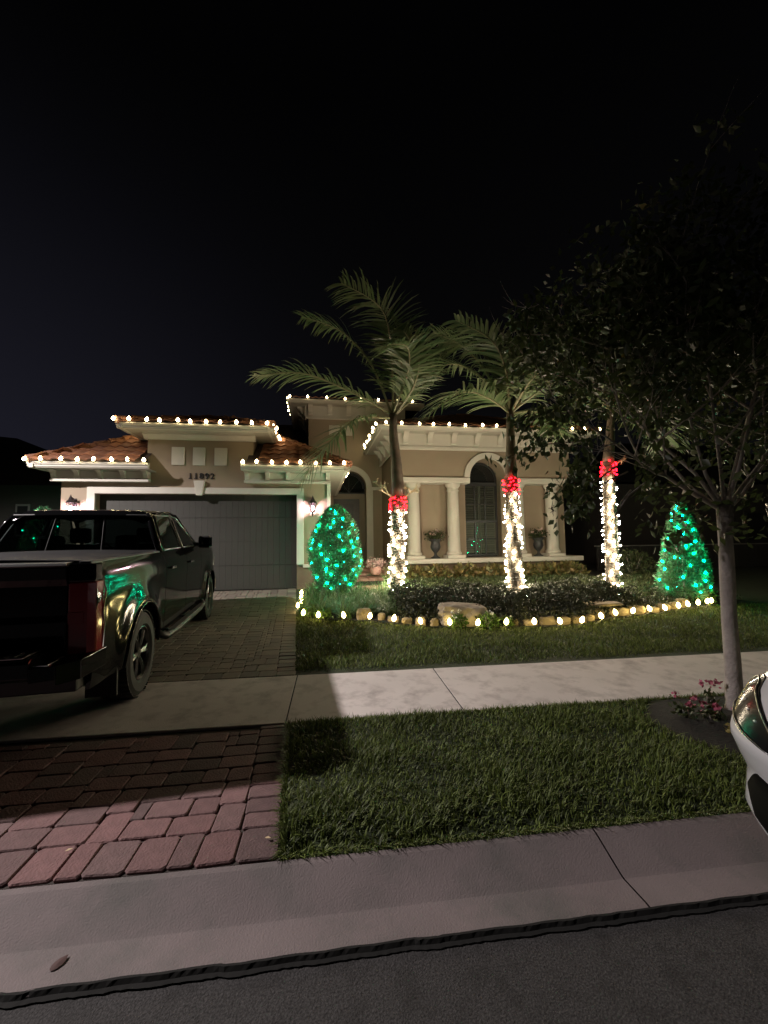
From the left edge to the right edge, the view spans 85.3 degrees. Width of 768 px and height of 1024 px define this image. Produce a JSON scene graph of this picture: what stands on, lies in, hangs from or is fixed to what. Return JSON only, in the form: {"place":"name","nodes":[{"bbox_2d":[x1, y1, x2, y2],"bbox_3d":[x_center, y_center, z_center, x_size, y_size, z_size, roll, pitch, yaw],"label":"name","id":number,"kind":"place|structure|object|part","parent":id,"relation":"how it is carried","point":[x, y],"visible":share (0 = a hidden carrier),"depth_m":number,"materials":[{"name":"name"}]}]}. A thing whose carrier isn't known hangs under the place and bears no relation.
{"place":"outdoors","nodes":[
{"label":"outdoors","id":0,"kind":"place"},
{"bbox_2d":[35,506,49,509],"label":"shrub","id":1,"kind":"object","parent":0,"point":[44,507],"visible":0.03,"depth_m":12.07,"materials":[{"name":"green plant"}]},
{"bbox_2d":[0,725,285,889],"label":"driveway apron","id":2,"kind":"object","parent":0,"point":[120,806],"visible":0.97,"depth_m":2.46,"materials":[{"name":"red brick"}]},
{"bbox_2d":[84,588,296,685],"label":"driveway","id":3,"kind":"structure","parent":0,"point":[243,634],"depth_m":6.09,"materials":[{"name":"brick"}]},
{"bbox_2d":[0,510,215,700],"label":"pickup truck","id":4,"kind":"object","parent":3,"relation":"on","point":[90,600],"visible":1,"depth_m":3.74,"materials":[{"name":"paint"}]},
{"bbox_3d":[-3.620,0.254,4.926,1.741,0.471,0.226,0,-3,-13],"label":"rear window","id":5,"kind":"part","parent":4,"relation":"part of","materials":[{"name":"black glass"}]},
{"bbox_3d":[-2.942,0.268,5.624,0.194,0.479,0.877,0,-3,-13],"label":"side window","id":6,"kind":"part","parent":4,"relation":"part of","materials":[{"name":"black glass"}]},
{"bbox_3d":[-2.788,0.990,5.568,0.128,0.965,1.078,0,-3,-13],"label":"rear door","id":7,"kind":"part","parent":4,"relation":"part of","materials":[{"name":"paint"}]},
{"bbox_3d":[-3.186,0.318,6.626,0.214,0.485,1.019,0,-3,-13],"label":"side window","id":8,"kind":"part","parent":4,"relation":"part of","materials":[{"name":"black glass"}]},
{"bbox_3d":[-3.031,1.039,6.608,0.128,0.965,1.038,0,-3,-13],"label":"front door","id":9,"kind":"part","parent":4,"relation":"part of","materials":[{"name":"paint"}]},
{"bbox_2d":[332,567,405,592],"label":"entry walk","id":10,"kind":"structure","parent":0,"point":[365,575],"depth_m":12.49,"materials":[{"name":"stone"}]},
{"bbox_2d":[363,556,388,574],"bbox_3d":[-0.222,1.567,12.374,0.785,0.598,0.759,0,-4,-7],"label":"flower pot","id":11,"kind":"object","parent":10,"relation":"on","point":[375,568],"visible":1,"depth_m":12.29,"materials":[{"name":"ceramic"}]},
{"bbox_2d":[0,903,767,1023],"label":"road","id":12,"kind":"structure","parent":0,"point":[710,967],"depth_m":1.53,"materials":[{"name":"grey asphalt"}]},
{"bbox_2d":[0,812,767,996],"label":"kerb","id":13,"kind":"structure","parent":12,"relation":"on","point":[95,930],"depth_m":1.87,"materials":[{"name":"grey concrete"}]},
{"bbox_2d":[50,955,67,970],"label":"fallen leaf","id":14,"kind":"object","parent":13,"relation":"on","point":[58,963],"visible":1,"depth_m":1.61,"materials":[{"name":"plant"}]},
{"bbox_2d":[603,846,647,903],"bbox_3d":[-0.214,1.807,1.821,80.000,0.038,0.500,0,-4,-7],"label":"joint","id":15,"kind":"object","parent":13,"relation":"attached to","point":[623,877],"depth_m":2.04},
{"bbox_2d":[0,892,767,1007],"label":"road seam","id":16,"kind":"object","parent":12,"relation":"on","point":[77,989],"visible":1,"depth_m":1.65,"materials":[{"name":"black asphalt"}]},
{"bbox_2d":[730,671,767,835],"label":"parked car","id":17,"kind":"object","parent":12,"relation":"on","point":[749,724],"visible":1,"depth_m":1.98,"materials":[{"name":"painted metal"},{"name":"glass"},{"name":"rubber"}]},
{"bbox_2d":[0,651,767,743],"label":"sidewalk","id":18,"kind":"structure","parent":0,"point":[178,706],"depth_m":4.08,"materials":[{"name":"grey concrete"}]},
{"bbox_2d":[0,0,767,463],"label":"sky","id":19,"kind":"structure","parent":0,"point":[180,179],"materials":[{"name":"black"}]},
{"bbox_2d":[276,692,751,860],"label":"verge ground","id":20,"kind":"structure","parent":0,"point":[426,779],"depth_m":2.65,"materials":[{"name":"green plant"}]},
{"bbox_2d":[268,720,292,858],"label":"edge grass","id":21,"kind":"structure","parent":20,"relation":"on","point":[285,763],"depth_m":2.48,"materials":[{"name":"green plant"}]},
{"bbox_2d":[638,696,739,752],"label":"tree bed soil","id":22,"kind":"object","parent":20,"relation":"on","point":[701,728],"visible":0.48,"depth_m":3.38,"materials":[{"name":"brown soil"}]},
{"bbox_2d":[485,74,767,710],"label":"street tree","id":23,"kind":"object","parent":22,"relation":"on","point":[736,348],"visible":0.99,"depth_m":3.59,"materials":[{"name":"green plant"}]},
{"bbox_2d":[667,691,699,720],"bbox_3d":[2.525,1.630,3.522,0.164,0.245,0.222,2,-5,-35],"label":"flowering plant","id":24,"kind":"object","parent":22,"relation":"on","point":[684,711],"visible":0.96,"depth_m":3.50,"materials":[{"name":"green plant"}]},
{"bbox_2d":[698,678,722,707],"bbox_3d":[2.876,1.614,3.698,0.201,0.310,0.178,0,-4,-7],"label":"flowering plant","id":25,"kind":"object","parent":22,"relation":"on","point":[711,700],"visible":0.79,"depth_m":3.68,"materials":[{"name":"pink plant"}]},
{"bbox_2d":[698,700,725,721],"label":"flowering plant","id":26,"kind":"object","parent":22,"relation":"on","point":[711,714],"visible":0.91,"depth_m":3.44,"materials":[{"name":"pink plant"}]},
{"bbox_2d":[721,723,730,732],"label":"bedding plant","id":27,"kind":"object","parent":22,"relation":"on","point":[728,729],"visible":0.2,"depth_m":3.23,"materials":[{"name":"yellow plant"}]},
{"bbox_2d":[279,563,767,860],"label":"ground","id":28,"kind":"structure","parent":0,"point":[590,567],"depth_m":15.54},
{"bbox_2d":[0,437,61,525],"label":"neighbour house","id":29,"kind":"structure","parent":28,"relation":"on","point":[24,488],"depth_m":14.27,"materials":[{"name":"black"}]},
{"bbox_2d":[15,504,30,512],"bbox_3d":[-12.228,0.281,14.092,0.450,1.100,0.070,0,-4,-7],"label":"window","id":30,"kind":"structure","parent":29,"relation":"in","point":[19,508],"depth_m":14.09,"materials":[{"name":"black glass"}]},
{"bbox_2d":[24,396,600,590],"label":"house","id":31,"kind":"structure","parent":28,"relation":"on","point":[257,522],"depth_m":10.97,"materials":[{"name":"paint"}]},
{"bbox_2d":[65,495,76,509],"bbox_3d":[-7.401,-0.135,9.842,0.209,0.550,0.300,1,-4,-30],"label":"wall lantern","id":32,"kind":"object","parent":31,"relation":"attached to","point":[71,500],"depth_m":9.80,"materials":[{"name":"metal"}]},
{"bbox_2d":[22,456,145,462],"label":"light string","id":33,"kind":"object","parent":31,"relation":"attached to","point":[76,459],"visible":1,"depth_m":9.46,"materials":[{"name":"plastic"}]},
{"bbox_2d":[111,416,280,440],"bbox_3d":[-4.646,-2.096,10.867,3.777,0.159,2.089,0,-4,-7],"label":"light string","id":34,"kind":"object","parent":31,"relation":"attached to","point":[178,420],"visible":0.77,"depth_m":9.91,"materials":[{"name":"plastic"}]},
{"bbox_2d":[100,495,296,590],"bbox_3d":[-4.630,0.774,10.588,4.750,2.540,0.076,0,-4,-9],"label":"garage door","id":35,"kind":"structure","parent":31,"relation":"in","point":[254,546],"depth_m":10.71,"materials":[{"name":"paint"}]},
{"bbox_2d":[241,459,348,478],"bbox_3d":[-1.520,-1.069,12.523,2.269,0.152,5.894,-2,-4,17],"label":"light string","id":36,"kind":"object","parent":31,"relation":"on","point":[286,462],"visible":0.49,"depth_m":10.21,"materials":[{"name":"plastic"}]},
{"bbox_2d":[309,496,316,515],"bbox_3d":[-1.822,-0.148,10.754,0.209,0.550,0.300,-2,-4,12],"label":"wall lantern","id":37,"kind":"object","parent":31,"relation":"attached to","point":[312,502],"depth_m":10.68,"materials":[{"name":"metal"}]},
{"bbox_2d":[334,499,359,559],"bbox_3d":[-1.505,0.774,16.859,1.040,2.600,0.070,0,-4,-9],"label":"front door","id":38,"kind":"structure","parent":31,"relation":"in","point":[351,505],"depth_m":16.92,"materials":[{"name":"paint"}]},
{"bbox_2d":[287,395,413,413],"bbox_3d":[-1.744,-4.379,16.366,5.491,0.156,2.120,-2,-4,16],"label":"light string","id":39,"kind":"object","parent":31,"relation":"attached to","point":[332,399],"visible":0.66,"depth_m":16.23,"materials":[{"name":"plastic"}]},
{"bbox_2d":[338,473,364,493],"bbox_3d":[-1.449,-1.114,17.118,1.320,1.200,0.330,0,-4,-9],"label":"transom window","id":40,"kind":"structure","parent":31,"relation":"in","point":[353,483],"depth_m":17.26,"materials":[{"name":"black glass"}]},
{"bbox_2d":[423,529,445,558],"bbox_3d":[1.658,0.983,13.303,0.818,0.995,0.716,-2,-4,14],"label":"garden urn","id":41,"kind":"object","parent":31,"relation":"on","point":[434,540],"visible":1,"depth_m":13.22,"materials":[{"name":"grey stone"}]},
{"bbox_2d":[363,420,600,448],"bbox_3d":[2.781,-2.715,13.601,8.384,0.156,3.249,-2,-4,17],"label":"light string","id":42,"kind":"object","parent":31,"relation":"attached to","point":[433,424],"visible":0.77,"depth_m":13.24,"materials":[{"name":"plastic"}]},
{"bbox_2d":[465,463,498,555],"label":"window","id":43,"kind":"structure","parent":31,"relation":"in","point":[486,521],"depth_m":14.44,"materials":[{"name":"black glass"}]},
{"bbox_2d":[528,527,549,555],"bbox_3d":[5.162,0.982,13.915,0.780,0.986,0.721,2,-5,-38],"label":"garden urn","id":44,"kind":"object","parent":31,"relation":"on","point":[537,537],"visible":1,"depth_m":13.80,"materials":[{"name":"grey stone"}]},
{"bbox_2d":[563,443,767,564],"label":"neighbour house","id":45,"kind":"structure","parent":28,"relation":"on","point":[577,542],"depth_m":18.50,"materials":[{"name":"black"}]},
{"bbox_2d":[743,511,767,542],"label":"window","id":46,"kind":"structure","parent":45,"relation":"in","point":[757,522],"depth_m":18.57,"materials":[{"name":"black glass"}]},
{"bbox_2d":[594,543,767,570],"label":"fence","id":47,"kind":"object","parent":28,"relation":"on","point":[748,556],"visible":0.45,"depth_m":15.79,"materials":[{"name":"black"}]},
{"bbox_2d":[294,569,767,675],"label":"lawn ground","id":48,"kind":"structure","parent":0,"point":[752,585],"depth_m":5.98,"materials":[{"name":"green plant"}]},
{"bbox_2d":[305,573,757,627],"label":"bed soil","id":49,"kind":"structure","parent":48,"relation":"on","point":[375,616],"depth_m":8.04,"materials":[{"name":"brown soil"}]},
{"bbox_2d":[299,596,308,607],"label":"bedding plant","id":50,"kind":"object","parent":49,"relation":"on","point":[303,600],"visible":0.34,"depth_m":8.63,"materials":[{"name":"green plant"}]},
{"bbox_2d":[297,605,313,617],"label":"bedding plant","id":51,"kind":"object","parent":49,"relation":"on","point":[307,610],"visible":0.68,"depth_m":7.80,"materials":[{"name":"green plant"}]},
{"bbox_2d":[314,606,333,618],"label":"bedding plant","id":52,"kind":"object","parent":49,"relation":"on","point":[327,615],"visible":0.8,"depth_m":7.58,"materials":[{"name":"green plant"}]},
{"bbox_2d":[305,504,363,596],"bbox_3d":[-1.144,0.889,9.656,1.385,2.178,1.376,0,-4,-7],"label":"topiary","id":53,"kind":"object","parent":49,"relation":"on","point":[327,517],"visible":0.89,"depth_m":9.31,"materials":[{"name":"green plant"}]},
{"bbox_2d":[310,510,357,586],"bbox_3d":[-1.117,0.846,9.654,1.182,1.871,1.170,0,-4,-7],"label":"light string","id":54,"kind":"object","parent":53,"relation":"attached to","point":[338,550],"visible":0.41,"depth_m":9.27,"materials":[{"name":"plastic"}]},
{"bbox_2d":[245,267,462,589],"bbox_3d":[-0.260,-2.046,9.708,5.562,8.121,3.765,0,-4,-7],"label":"palm tree","id":55,"kind":"object","parent":49,"relation":"on","point":[403,349],"visible":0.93,"depth_m":9.46,"materials":[{"name":"green plant"}]},
{"bbox_2d":[388,511,406,584],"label":"light string","id":56,"kind":"object","parent":55,"relation":"attached to","point":[400,520],"visible":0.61,"depth_m":9.77,"materials":[{"name":"plastic"}]},
{"bbox_2d":[389,497,406,510],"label":"light string","id":57,"kind":"object","parent":55,"relation":"attached to","point":[398,501],"visible":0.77,"depth_m":9.81,"materials":[{"name":"plastic"}]},
{"bbox_2d":[275,577,434,619],"bbox_3d":[-0.319,1.730,8.867,4.246,0.620,3.704,0,-4,-7],"label":"grassy cover","id":58,"kind":"object","parent":49,"relation":"on","point":[326,598],"visible":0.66,"depth_m":8.39,"materials":[{"name":"green plant"}]},
{"bbox_2d":[356,608,370,619],"bbox_3d":[-0.364,1.873,7.571,0.284,0.266,0.171,0,-4,-14],"label":"edging stone","id":59,"kind":"object","parent":49,"relation":"on","point":[362,613],"visible":0.65,"depth_m":7.50,"materials":[{"name":"beige stone"}]},
{"bbox_2d":[342,596,390,615],"bbox_3d":[-0.297,1.722,7.875,1.348,0.495,1.110,2,-5,-35],"label":"grass clump","id":60,"kind":"object","parent":49,"relation":"on","point":[367,603],"visible":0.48,"depth_m":7.84,"materials":[{"name":"green plant"}]},
{"bbox_2d":[374,564,388,585],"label":"grass clump","id":61,"kind":"object","parent":49,"relation":"on","point":[385,578],"visible":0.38,"depth_m":10.95,"materials":[{"name":"green plant"}]},
{"bbox_2d":[378,613,385,619],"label":"edging stone","id":62,"kind":"object","parent":49,"relation":"on","point":[381,616],"visible":0.83,"depth_m":7.44,"materials":[{"name":"beige stone"}]},
{"bbox_2d":[387,616,399,622],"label":"edging stone","id":63,"kind":"object","parent":49,"relation":"on","point":[390,620],"visible":0.62,"depth_m":7.26,"materials":[{"name":"beige stone"}]},
{"bbox_2d":[402,617,411,623],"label":"edging stone","id":64,"kind":"object","parent":49,"relation":"on","point":[407,619],"visible":0.77,"depth_m":7.12,"materials":[{"name":"beige stone"}]},
{"bbox_2d":[405,564,429,580],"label":"shrub","id":65,"kind":"object","parent":49,"relation":"on","point":[416,571],"visible":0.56,"depth_m":11.93,"materials":[{"name":"green plant"}]},
{"bbox_2d":[415,616,425,626],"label":"edging stone","id":66,"kind":"object","parent":49,"relation":"on","point":[417,623],"visible":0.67,"depth_m":7.01,"materials":[{"name":"beige stone"}]},
{"bbox_2d":[430,618,438,625],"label":"edging stone","id":67,"kind":"object","parent":49,"relation":"on","point":[434,621],"visible":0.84,"depth_m":6.96,"materials":[{"name":"beige stone"}]},
{"bbox_2d":[424,563,456,579],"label":"shrub","id":68,"kind":"object","parent":49,"relation":"on","point":[436,570],"visible":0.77,"depth_m":12.15,"materials":[{"name":"green plant"}]},
{"bbox_2d":[449,609,469,629],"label":"flowering plant","id":69,"kind":"object","parent":49,"relation":"on","point":[457,623],"visible":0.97,"depth_m":6.78,"materials":[{"name":"green plant"}]},
{"bbox_2d":[436,602,486,626],"bbox_3d":[1.348,1.755,7.090,0.918,0.405,0.476,3,-4,-3],"label":"boulder","id":70,"kind":"object","parent":49,"relation":"on","point":[470,611],"visible":0.69,"depth_m":6.91,"materials":[{"name":"beige stone"}]},
{"bbox_2d":[444,561,484,579],"bbox_3d":[2.424,1.804,12.406,1.270,0.724,0.903,0,-4,-7],"label":"shrub","id":71,"kind":"object","parent":49,"relation":"on","point":[460,570],"visible":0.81,"depth_m":12.28,"materials":[{"name":"green plant"}]},
{"bbox_2d":[476,610,500,630],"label":"flowering plant","id":72,"kind":"object","parent":49,"relation":"on","point":[489,622],"visible":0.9,"depth_m":6.78,"materials":[{"name":"green plant"}]},
{"bbox_2d":[478,562,506,577],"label":"shrub","id":73,"kind":"object","parent":49,"relation":"on","point":[493,569],"visible":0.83,"depth_m":12.41,"materials":[{"name":"green plant"}]},
{"bbox_2d":[296,591,714,629],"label":"path lights","id":74,"kind":"object","parent":49,"relation":"on","point":[601,616],"visible":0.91,"depth_m":7.28,"materials":[{"name":"plastic"}]},
{"bbox_2d":[410,310,604,592],"bbox_3d":[3.129,-1.231,9.205,5.458,6.519,4.700,0,-4,-7],"label":"palm tree","id":75,"kind":"object","parent":49,"relation":"on","point":[497,371],"visible":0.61,"depth_m":8.84,"materials":[{"name":"green plant"}]},
{"bbox_2d":[502,477,519,494],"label":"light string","id":76,"kind":"object","parent":75,"relation":"attached to","point":[509,485],"visible":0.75,"depth_m":8.95,"materials":[{"name":"plastic"}]},
{"bbox_2d":[503,493,525,588],"bbox_3d":[2.827,0.801,8.972,0.470,2.412,0.447,-1,-4,8],"label":"light string","id":77,"kind":"object","parent":75,"relation":"attached to","point":[514,542],"visible":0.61,"depth_m":8.86,"materials":[{"name":"plastic"}]},
{"bbox_2d":[501,615,514,627],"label":"flowering plant","id":78,"kind":"object","parent":49,"relation":"on","point":[510,621],"visible":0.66,"depth_m":6.89,"materials":[{"name":"green plant"}]},
{"bbox_2d":[387,574,651,626],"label":"shrubs","id":79,"kind":"object","parent":49,"relation":"on","point":[542,595],"visible":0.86,"depth_m":7.72,"materials":[{"name":"green plant"}]},
{"bbox_2d":[405,572,649,597],"bbox_3d":[3.248,1.858,10.613,5.545,0.385,3.048,0,-4,-7],"label":"cover","id":80,"kind":"object","parent":49,"relation":"on","point":[528,579],"visible":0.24,"depth_m":11.26,"materials":[{"name":"green plant"}]},
{"bbox_2d":[523,619,537,625],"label":"edging stone","id":81,"kind":"object","parent":49,"relation":"on","point":[527,622],"visible":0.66,"depth_m":6.93,"materials":[{"name":"beige stone"}]},
{"bbox_2d":[522,561,539,576],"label":"shrub","id":82,"kind":"object","parent":49,"relation":"on","point":[529,568],"visible":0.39,"depth_m":12.56,"materials":[{"name":"green plant"}]},
{"bbox_2d":[528,561,565,575],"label":"shrub","id":83,"kind":"object","parent":49,"relation":"on","point":[548,567],"visible":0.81,"depth_m":12.76,"materials":[{"name":"green plant"}]},
{"bbox_2d":[538,616,555,624],"bbox_3d":[2.743,1.837,7.003,0.276,0.184,0.145,0,-4,-4],"label":"edging stone","id":84,"kind":"object","parent":49,"relation":"on","point":[547,620],"visible":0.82,"depth_m":6.95,"materials":[{"name":"beige stone"}]},
{"bbox_2d":[555,616,570,624],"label":"edging stone","id":85,"kind":"object","parent":49,"relation":"on","point":[566,620],"visible":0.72,"depth_m":6.97,"materials":[{"name":"beige stone"}]},
{"bbox_2d":[554,559,591,575],"bbox_3d":[5.879,1.812,13.114,1.344,0.656,0.899,0,-4,-7],"label":"shrub","id":86,"kind":"object","parent":49,"relation":"on","point":[571,567],"visible":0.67,"depth_m":12.95,"materials":[{"name":"green plant"}]},
{"bbox_2d":[570,615,586,623],"bbox_3d":[3.318,1.842,7.116,0.279,0.163,0.151,-1,-4,-2],"label":"edging stone","id":87,"kind":"object","parent":49,"relation":"on","point":[577,620],"visible":0.57,"depth_m":7.06,"materials":[{"name":"beige stone"}]},
{"bbox_2d":[582,614,594,620],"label":"edging stone","id":88,"kind":"object","parent":49,"relation":"on","point":[590,617],"visible":0.57,"depth_m":7.21,"materials":[{"name":"beige stone"}]},
{"bbox_2d":[589,608,604,618],"bbox_3d":[3.810,1.837,7.461,0.250,0.225,0.166,-1,-4,-2],"label":"edging stone","id":89,"kind":"object","parent":49,"relation":"on","point":[597,615],"visible":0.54,"depth_m":7.39,"materials":[{"name":"beige stone"}]},
{"bbox_2d":[584,601,622,605],"bbox_3d":[4.003,1.681,7.649,0.664,0.054,0.371,0,-4,-8],"label":"flat stone","id":90,"kind":"object","parent":49,"relation":"on","point":[607,603],"visible":0.75,"depth_m":7.50,"materials":[{"name":"beige stone"}]},
{"bbox_2d":[528,291,696,587],"bbox_3d":[5.569,-2.083,9.895,6.141,8.108,3.438,0,-4,-15],"label":"palm tree","id":91,"kind":"object","parent":49,"relation":"on","point":[611,564],"visible":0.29,"depth_m":9.54,"materials":[{"name":"plant"}]},
{"bbox_2d":[600,460,617,475],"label":"light string","id":92,"kind":"object","parent":91,"relation":"attached to","point":[608,469],"visible":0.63,"depth_m":9.58,"materials":[{"name":"plastic"}]},
{"bbox_2d":[600,480,622,585],"bbox_3d":[5.232,0.600,9.586,0.380,2.710,0.410,0,-4,-7],"label":"light string","id":93,"kind":"object","parent":91,"relation":"attached to","point":[612,533],"visible":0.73,"depth_m":9.49,"materials":[{"name":"plastic"}]},
{"bbox_2d":[607,607,629,616],"bbox_3d":[4.316,1.854,7.683,0.470,0.195,0.198,0,-4,-18],"label":"edging stone","id":94,"kind":"object","parent":49,"relation":"on","point":[622,611],"visible":0.74,"depth_m":7.61,"materials":[{"name":"beige stone"}]},
{"bbox_2d":[627,605,645,614],"bbox_3d":[4.719,1.847,7.816,0.364,0.196,0.166,-1,-4,-2],"label":"edging stone","id":95,"kind":"object","parent":49,"relation":"on","point":[640,609],"visible":0.62,"depth_m":7.75,"materials":[{"name":"beige stone"}]},
{"bbox_2d":[619,549,656,578],"bbox_3d":[7.268,1.505,12.183,1.542,0.925,1.129,0,-4,-7],"label":"shrub","id":96,"kind":"object","parent":49,"relation":"on","point":[632,562],"visible":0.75,"depth_m":12.06,"materials":[{"name":"green plant"}]},
{"bbox_2d":[547,572,743,612],"bbox_3d":[5.985,1.748,9.600,3.113,0.529,3.266,0,-4,-7],"label":"cover","id":97,"kind":"object","parent":49,"relation":"on","point":[646,582],"visible":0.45,"depth_m":9.62,"materials":[{"name":"green plant"}]},
{"bbox_2d":[645,607,659,612],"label":"edging stone","id":98,"kind":"object","parent":49,"relation":"on","point":[655,609],"visible":0.56,"depth_m":7.88,"materials":[{"name":"beige stone"}]},
{"bbox_2d":[655,603,670,610],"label":"edging stone","id":99,"kind":"object","parent":49,"relation":"on","point":[660,605],"visible":0.61,"depth_m":8.05,"materials":[{"name":"beige stone"}]},
{"bbox_2d":[669,601,680,608],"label":"edging stone","id":100,"kind":"object","parent":49,"relation":"on","point":[673,605],"visible":0.51,"depth_m":8.19,"materials":[{"name":"beige stone"}]},
{"bbox_2d":[675,598,689,607],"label":"edging stone","id":101,"kind":"object","parent":49,"relation":"on","point":[683,603],"visible":0.48,"depth_m":8.35,"materials":[{"name":"beige stone"}]},
{"bbox_2d":[653,502,715,600],"bbox_3d":[6.442,0.839,8.974,1.127,2.215,1.117,0,-4,-7],"label":"topiary","id":102,"kind":"object","parent":49,"relation":"on","point":[697,575],"visible":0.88,"depth_m":8.71,"materials":[{"name":"green plant"}]},
{"bbox_2d":[658,508,710,592],"bbox_3d":[6.403,0.802,8.953,0.913,1.892,0.899,-3,-4,31],"label":"light string","id":103,"kind":"object","parent":102,"relation":"attached to","point":[685,558],"visible":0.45,"depth_m":8.66,"materials":[{"name":"plastic"}]},
{"bbox_2d":[699,585,717,604],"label":"bedding plant","id":104,"kind":"object","parent":49,"relation":"on","point":[711,594],"visible":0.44,"depth_m":8.65,"materials":[{"name":"green plant"}]}
]}

